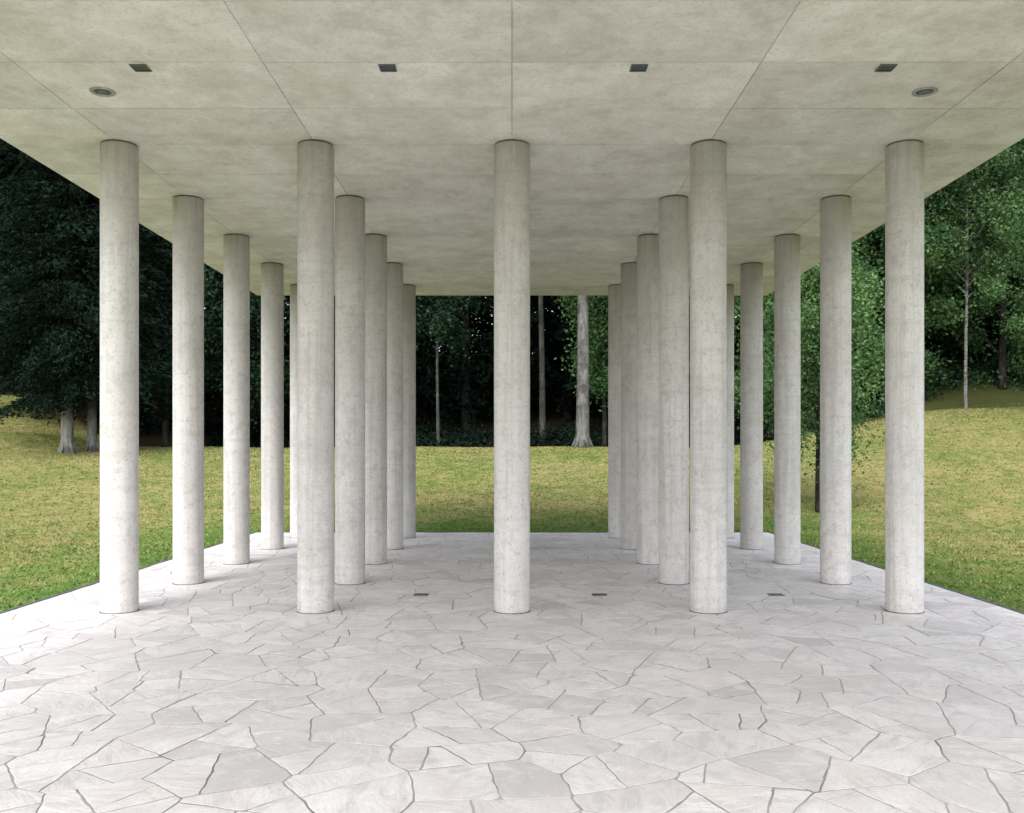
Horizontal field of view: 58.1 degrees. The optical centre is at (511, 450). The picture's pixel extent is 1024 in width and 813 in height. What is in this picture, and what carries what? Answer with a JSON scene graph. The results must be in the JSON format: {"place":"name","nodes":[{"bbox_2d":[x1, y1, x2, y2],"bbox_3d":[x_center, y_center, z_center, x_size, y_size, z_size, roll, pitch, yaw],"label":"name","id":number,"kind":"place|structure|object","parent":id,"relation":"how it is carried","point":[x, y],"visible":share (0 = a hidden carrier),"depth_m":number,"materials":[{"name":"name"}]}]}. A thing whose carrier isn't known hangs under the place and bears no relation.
{"place":"outdoors","nodes":[
{"label":"outdoors","id":0,"kind":"place"},
{"bbox_2d":[0,533,1023,812],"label":"terrace","id":1,"kind":"structure","parent":0,"point":[222,687],"depth_m":6.20,"materials":[{"name":"grey stone"}]},
{"bbox_2d":[99,139,139,613],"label":"column","id":2,"kind":"structure","parent":1,"relation":"on","point":[119,376],"depth_m":9.24,"materials":[{"name":"concrete"}]},
{"bbox_2d":[172,195,203,584],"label":"column","id":3,"kind":"structure","parent":1,"relation":"on","point":[188,389],"depth_m":11.24,"materials":[{"name":"concrete"}]},
{"bbox_2d":[223,234,249,564],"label":"column","id":4,"kind":"structure","parent":1,"relation":"on","point":[236,399],"depth_m":13.25,"materials":[{"name":"concrete"}]},
{"bbox_2d":[0,0,1023,294],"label":"flat roof","id":5,"kind":"structure","parent":4,"relation":"on","point":[224,108],"depth_m":8.41,"materials":[{"name":"concrete"}]},
{"bbox_2d":[89,87,115,96],"bbox_3d":[-3.550,-3.112,8.000,0.210,0.012,0.210,0,0,0],"label":"round downlight","id":6,"kind":"object","parent":5,"relation":"attached to","point":[104,91],"visible":1,"depth_m":7.99,"materials":[{"name":"metal"}]},
{"bbox_2d":[129,64,151,71],"bbox_3d":[-3.020,-3.114,7.500,0.136,0.007,0.136,0,0,0],"label":"ceiling downlight","id":7,"kind":"object","parent":5,"relation":"attached to","point":[140,67],"visible":1,"depth_m":7.50,"materials":[{"name":"metal"}]},
{"bbox_2d":[378,64,396,71],"bbox_3d":[-1.010,-3.114,7.500,0.136,0.007,0.136,0,0,0],"label":"ceiling downlight","id":8,"kind":"object","parent":5,"relation":"attached to","point":[387,67],"visible":1,"depth_m":7.50,"materials":[{"name":"metal"}]},
{"bbox_2d":[629,64,647,71],"bbox_3d":[1.030,-3.114,7.500,0.136,0.007,0.136,0,0,0],"label":"ceiling downlight","id":9,"kind":"object","parent":5,"relation":"attached to","point":[638,67],"visible":1,"depth_m":7.50,"materials":[{"name":"metal"}]},
{"bbox_2d":[874,64,897,71],"bbox_3d":[3.040,-3.114,7.500,0.136,0.007,0.136,0,0,0],"label":"ceiling downlight","id":10,"kind":"object","parent":5,"relation":"attached to","point":[885,67],"visible":1,"depth_m":7.50,"materials":[{"name":"metal"}]},
{"bbox_2d":[912,87,937,96],"bbox_3d":[3.580,-3.112,8.000,0.210,0.012,0.210,0,0,0],"label":"round downlight","id":11,"kind":"object","parent":5,"relation":"attached to","point":[921,92],"visible":1,"depth_m":7.99,"materials":[{"name":"metal"}]},
{"bbox_2d":[261,262,283,549],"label":"column","id":12,"kind":"structure","parent":1,"relation":"on","point":[272,405],"depth_m":15.24,"materials":[{"name":"concrete"}]},
{"bbox_2d":[290,284,296,537],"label":"column","id":13,"kind":"structure","parent":1,"relation":"on","point":[293,410],"depth_m":17.24,"materials":[{"name":"concrete"}]},
{"bbox_2d":[297,139,334,613],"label":"column","id":14,"kind":"structure","parent":1,"relation":"on","point":[315,376],"depth_m":9.24,"materials":[{"name":"concrete"}]},
{"bbox_2d":[335,195,365,584],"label":"column","id":15,"kind":"structure","parent":1,"relation":"on","point":[349,389],"depth_m":11.24,"materials":[{"name":"concrete"}]},
{"bbox_2d":[365,234,386,564],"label":"column","id":16,"kind":"structure","parent":1,"relation":"on","point":[375,399],"depth_m":13.23,"materials":[{"name":"concrete"}]},
{"bbox_2d":[387,262,403,549],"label":"column","id":17,"kind":"structure","parent":1,"relation":"on","point":[394,405],"depth_m":15.23,"materials":[{"name":"concrete"}]},
{"bbox_2d":[403,284,415,537],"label":"column","id":18,"kind":"structure","parent":1,"relation":"on","point":[409,410],"depth_m":17.24,"materials":[{"name":"concrete"}]},
{"bbox_2d":[413,593,428,595],"bbox_3d":[-1.030,1.630,10.450,0.160,0.012,0.160,0,0,0],"label":"floor light","id":19,"kind":"object","parent":1,"relation":"on","point":[420,594],"visible":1,"depth_m":10.45,"materials":[{"name":"metal"}]},
{"bbox_2d":[493,139,530,613],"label":"column","id":20,"kind":"structure","parent":1,"relation":"on","point":[511,376],"depth_m":9.24,"materials":[{"name":"concrete"}]},
{"bbox_2d":[592,593,606,595],"bbox_3d":[0.990,1.630,10.450,0.160,0.012,0.160,0,0,0],"label":"floor light","id":21,"kind":"object","parent":1,"relation":"on","point":[599,594],"visible":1,"depth_m":10.45,"materials":[{"name":"metal"}]},
{"bbox_2d":[608,284,620,537],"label":"column","id":22,"kind":"structure","parent":1,"relation":"on","point":[614,410],"depth_m":17.24,"materials":[{"name":"concrete"}]},
{"bbox_2d":[620,262,636,549],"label":"column","id":23,"kind":"structure","parent":1,"relation":"on","point":[628,405],"depth_m":15.23,"materials":[{"name":"concrete"}]},
{"bbox_2d":[637,234,658,564],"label":"column","id":24,"kind":"structure","parent":1,"relation":"on","point":[647,399],"depth_m":13.23,"materials":[{"name":"concrete"}]},
{"bbox_2d":[658,195,688,584],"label":"column","id":25,"kind":"structure","parent":1,"relation":"on","point":[673,389],"depth_m":11.24,"materials":[{"name":"concrete"}]},
{"bbox_2d":[689,139,726,614],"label":"column","id":26,"kind":"structure","parent":1,"relation":"on","point":[708,376],"depth_m":9.24,"materials":[{"name":"concrete"}]},
{"bbox_2d":[727,284,733,537],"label":"column","id":27,"kind":"structure","parent":1,"relation":"on","point":[730,410],"depth_m":17.24,"materials":[{"name":"concrete"}]},
{"bbox_2d":[740,262,762,549],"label":"column","id":28,"kind":"structure","parent":1,"relation":"on","point":[751,405],"depth_m":15.24,"materials":[{"name":"concrete"}]},
{"bbox_2d":[767,593,784,595],"bbox_3d":[2.990,1.630,10.450,0.160,0.012,0.160,0,0,0],"label":"floor light","id":29,"kind":"object","parent":1,"relation":"on","point":[775,594],"visible":1,"depth_m":10.45,"materials":[{"name":"metal"}]},
{"bbox_2d":[774,234,800,564],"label":"column","id":30,"kind":"structure","parent":1,"relation":"on","point":[787,399],"depth_m":13.25,"materials":[{"name":"concrete"}]},
{"bbox_2d":[820,195,851,584],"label":"column","id":31,"kind":"structure","parent":1,"relation":"on","point":[835,389],"depth_m":11.24,"materials":[{"name":"concrete"}]},
{"bbox_2d":[884,139,924,613],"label":"column","id":32,"kind":"structure","parent":1,"relation":"on","point":[904,376],"depth_m":9.24,"materials":[{"name":"concrete"}]},
{"bbox_2d":[0,335,1023,611],"bbox_3d":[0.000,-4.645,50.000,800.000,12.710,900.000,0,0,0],"label":"ground","id":33,"kind":"structure","parent":0,"point":[992,395],"depth_m":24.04,"materials":[{"name":"green plant"}]},
{"bbox_2d":[0,142,32,372],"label":"conifer tree","id":34,"kind":"object","parent":33,"relation":"on","point":[5,216],"visible":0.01,"depth_m":41.52,"materials":[{"name":"green plant"}]},
{"bbox_2d":[0,148,81,391],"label":"conifer tree","id":35,"kind":"object","parent":33,"relation":"on","point":[11,172],"visible":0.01,"depth_m":40.26,"materials":[{"name":"green plant"}]},
{"bbox_2d":[0,143,90,418],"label":"conifer tree","id":36,"kind":"object","parent":33,"relation":"on","point":[35,237],"visible":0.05,"depth_m":36.00,"materials":[{"name":"green plant"}]},
{"bbox_2d":[0,138,172,453],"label":"conifer tree","id":37,"kind":"object","parent":33,"relation":"on","point":[66,282],"visible":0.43,"depth_m":29.55,"materials":[{"name":"green plant"}]},
{"bbox_2d":[0,163,172,451],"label":"conifer tree","id":38,"kind":"object","parent":33,"relation":"on","point":[92,441],"visible":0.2,"depth_m":30.26,"materials":[{"name":"green plant"}]},
{"bbox_2d":[0,151,172,418],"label":"conifer tree","id":39,"kind":"object","parent":33,"relation":"on","point":[84,414],"visible":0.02,"depth_m":37.67,"materials":[{"name":"green plant"}]},
{"bbox_2d":[83,234,221,431],"bbox_3d":[-14.794,-9.225,38.973,5.828,17.356,6.097,0,0,18],"label":"conifer tree","id":40,"kind":"object","parent":33,"relation":"on","point":[208,394],"visible":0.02,"depth_m":38.83,"materials":[{"name":"green plant"}]},
{"bbox_2d":[85,223,222,446],"bbox_3d":[-12.836,-5.484,33.573,5.117,11.302,6.208,0,0,-33],"label":"leafy tree","id":41,"kind":"object","parent":33,"relation":"on","point":[168,245],"visible":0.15,"depth_m":33.05,"materials":[{"name":"green plant"}]},
{"bbox_2d":[143,268,289,429],"bbox_3d":[-11.411,-10.823,38.682,6.850,21.303,7.634,0,0,45],"label":"conifer tree","id":42,"kind":"object","parent":33,"relation":"on","point":[218,412],"visible":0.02,"depth_m":37.67,"materials":[{"name":"green plant"}]},
{"bbox_2d":[170,263,289,431],"bbox_3d":[-10.306,-4.988,34.561,5.141,10.302,5.835,0,0,0],"label":"leafy tree","id":43,"kind":"object","parent":33,"relation":"on","point":[214,328],"visible":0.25,"depth_m":33.68,"materials":[{"name":"green plant"}]},
{"bbox_2d":[250,295,334,433],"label":"conifer tree","id":44,"kind":"object","parent":33,"relation":"on","point":[286,350],"visible":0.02,"depth_m":37.17,"materials":[{"name":"green plant"}]},
{"bbox_2d":[334,295,448,418],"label":"conifer tree","id":45,"kind":"object","parent":33,"relation":"on","point":[429,369],"visible":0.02,"depth_m":37.78,"materials":[{"name":"green plant"}]},
{"bbox_2d":[0,370,806,447],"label":"undergrowth","id":46,"kind":"object","parent":33,"relation":"on","point":[465,439],"visible":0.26,"depth_m":37.51,"materials":[{"name":"green plant"}]},
{"bbox_2d":[416,295,490,444],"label":"thin birch tree","id":47,"kind":"object","parent":33,"relation":"on","point":[446,312],"visible":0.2,"depth_m":34.74,"materials":[{"name":"green plant"}]},
{"bbox_2d":[416,297,493,420],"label":"conifer tree","id":48,"kind":"object","parent":33,"relation":"on","point":[424,401],"visible":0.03,"depth_m":41.15,"materials":[{"name":"green plant"}]},
{"bbox_2d":[416,295,551,429],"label":"conifer tree","id":49,"kind":"object","parent":33,"relation":"on","point":[466,401],"visible":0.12,"depth_m":39.90,"materials":[{"name":"green plant"}]},
{"bbox_2d":[439,295,576,415],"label":"conifer tree","id":50,"kind":"object","parent":33,"relation":"on","point":[534,318],"visible":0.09,"depth_m":41.52,"materials":[{"name":"green plant"}]},
{"bbox_2d":[0,150,1017,415],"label":"forest","id":51,"kind":"object","parent":33,"relation":"on","point":[2,174],"visible":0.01,"depth_m":45.56,"materials":[{"name":"green plant"}]},
{"bbox_2d":[0,532,1023,613],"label":"kerb strip","id":52,"kind":"object","parent":33,"relation":"on","point":[68,591],"visible":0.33,"depth_m":11.28,"materials":[{"name":"concrete"}]},
{"bbox_2d":[538,295,549,442],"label":"pale trunk tree","id":53,"kind":"object","parent":33,"relation":"on","point":[542,409],"depth_m":37.87,"materials":[{"name":"grey plant"}]},
{"bbox_2d":[530,295,607,418],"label":"conifer tree","id":54,"kind":"object","parent":33,"relation":"on","point":[566,398],"visible":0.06,"depth_m":42.61,"materials":[{"name":"green plant"}]},
{"bbox_2d":[551,295,607,446],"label":"leafy tree","id":55,"kind":"object","parent":33,"relation":"on","point":[597,365],"visible":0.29,"depth_m":35.68,"materials":[{"name":"green plant"}]},
{"bbox_2d":[553,296,607,402],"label":"conifer tree","id":56,"kind":"object","parent":33,"relation":"on","point":[561,331],"visible":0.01,"depth_m":40.05,"materials":[{"name":"green plant"}]},
{"bbox_2d":[571,295,593,447],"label":"pale trunk tree","id":57,"kind":"object","parent":33,"relation":"on","point":[582,437],"visible":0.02,"depth_m":33.29,"materials":[{"name":"grey plant"}]},
{"bbox_2d":[590,295,739,414],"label":"conifer tree","id":58,"kind":"object","parent":33,"relation":"on","point":[735,412],"depth_m":38.05,"materials":[{"name":"green plant"}]},
{"bbox_2d":[689,291,773,420],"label":"leafy tree","id":59,"kind":"object","parent":33,"relation":"on","point":[736,377],"visible":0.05,"depth_m":34.80,"materials":[{"name":"green plant"}]},
{"bbox_2d":[689,308,773,422],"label":"conifer tree","id":60,"kind":"object","parent":33,"relation":"on","point":[736,347],"visible":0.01,"depth_m":40.14,"materials":[{"name":"green plant"}]},
{"bbox_2d":[737,234,883,394],"bbox_3d":[13.585,-9.759,42.305,9.321,15.302,8.525,0,0,-18],"label":"leafy tree","id":61,"kind":"object","parent":33,"relation":"on","point":[854,261],"depth_m":39.34,"materials":[{"name":"green plant"}]},
{"bbox_2d":[738,230,884,429],"bbox_3d":[12.174,-7.252,37.830,5.870,13.302,6.647,0,0,-25],"label":"leafy tree","id":62,"kind":"object","parent":33,"relation":"on","point":[872,316],"depth_m":37.29,"materials":[{"name":"green plant"}]},
{"bbox_2d":[734,241,925,512],"bbox_3d":[6.999,-1.958,21.111,4.302,7.301,4.387,0,0,0],"label":"young tree","id":63,"kind":"object","parent":33,"relation":"on","point":[810,306],"visible":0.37,"depth_m":20.41,"materials":[{"name":"green plant"}]},
{"bbox_2d":[763,349,1023,433],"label":"bank shrubs","id":64,"kind":"object","parent":33,"relation":"on","point":[955,376],"visible":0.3,"depth_m":40.05,"materials":[{"name":"green plant"}]},
{"bbox_2d":[851,176,979,403],"bbox_3d":[15.577,-8.524,37.994,7.268,14.302,7.281,0,0,33],"label":"leafy tree","id":65,"kind":"object","parent":33,"relation":"on","point":[941,309],"visible":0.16,"depth_m":37.28,"materials":[{"name":"green plant"}]},
{"bbox_2d":[872,218,987,357],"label":"leafy tree","id":66,"kind":"object","parent":33,"relation":"on","point":[964,323],"depth_m":47.15,"materials":[{"name":"green plant"}]},
{"bbox_2d":[858,142,1023,363],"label":"leafy tree","id":67,"kind":"object","parent":33,"relation":"on","point":[935,337],"visible":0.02,"depth_m":41.08,"materials":[{"name":"green plant"}]},
{"bbox_2d":[924,141,1023,407],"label":"birch tree","id":68,"kind":"object","parent":33,"relation":"on","point":[992,204],"visible":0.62,"depth_m":36.48,"materials":[{"name":"green plant"}]},
{"bbox_2d":[933,138,1023,389],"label":"leafy tree","id":69,"kind":"object","parent":33,"relation":"on","point":[1014,356],"visible":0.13,"depth_m":39.42,"materials":[{"name":"green plant"}]},
{"bbox_2d":[956,179,1023,354],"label":"leafy tree","id":70,"kind":"object","parent":33,"relation":"on","point":[995,316],"visible":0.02,"depth_m":42.34,"materials":[{"name":"green plant"}]},
{"bbox_2d":[963,217,1023,347],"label":"broadleaf tree","id":71,"kind":"object","parent":33,"relation":"on","point":[1017,325],"visible":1,"depth_m":31.66,"materials":[{"name":"green plant"}]}
]}

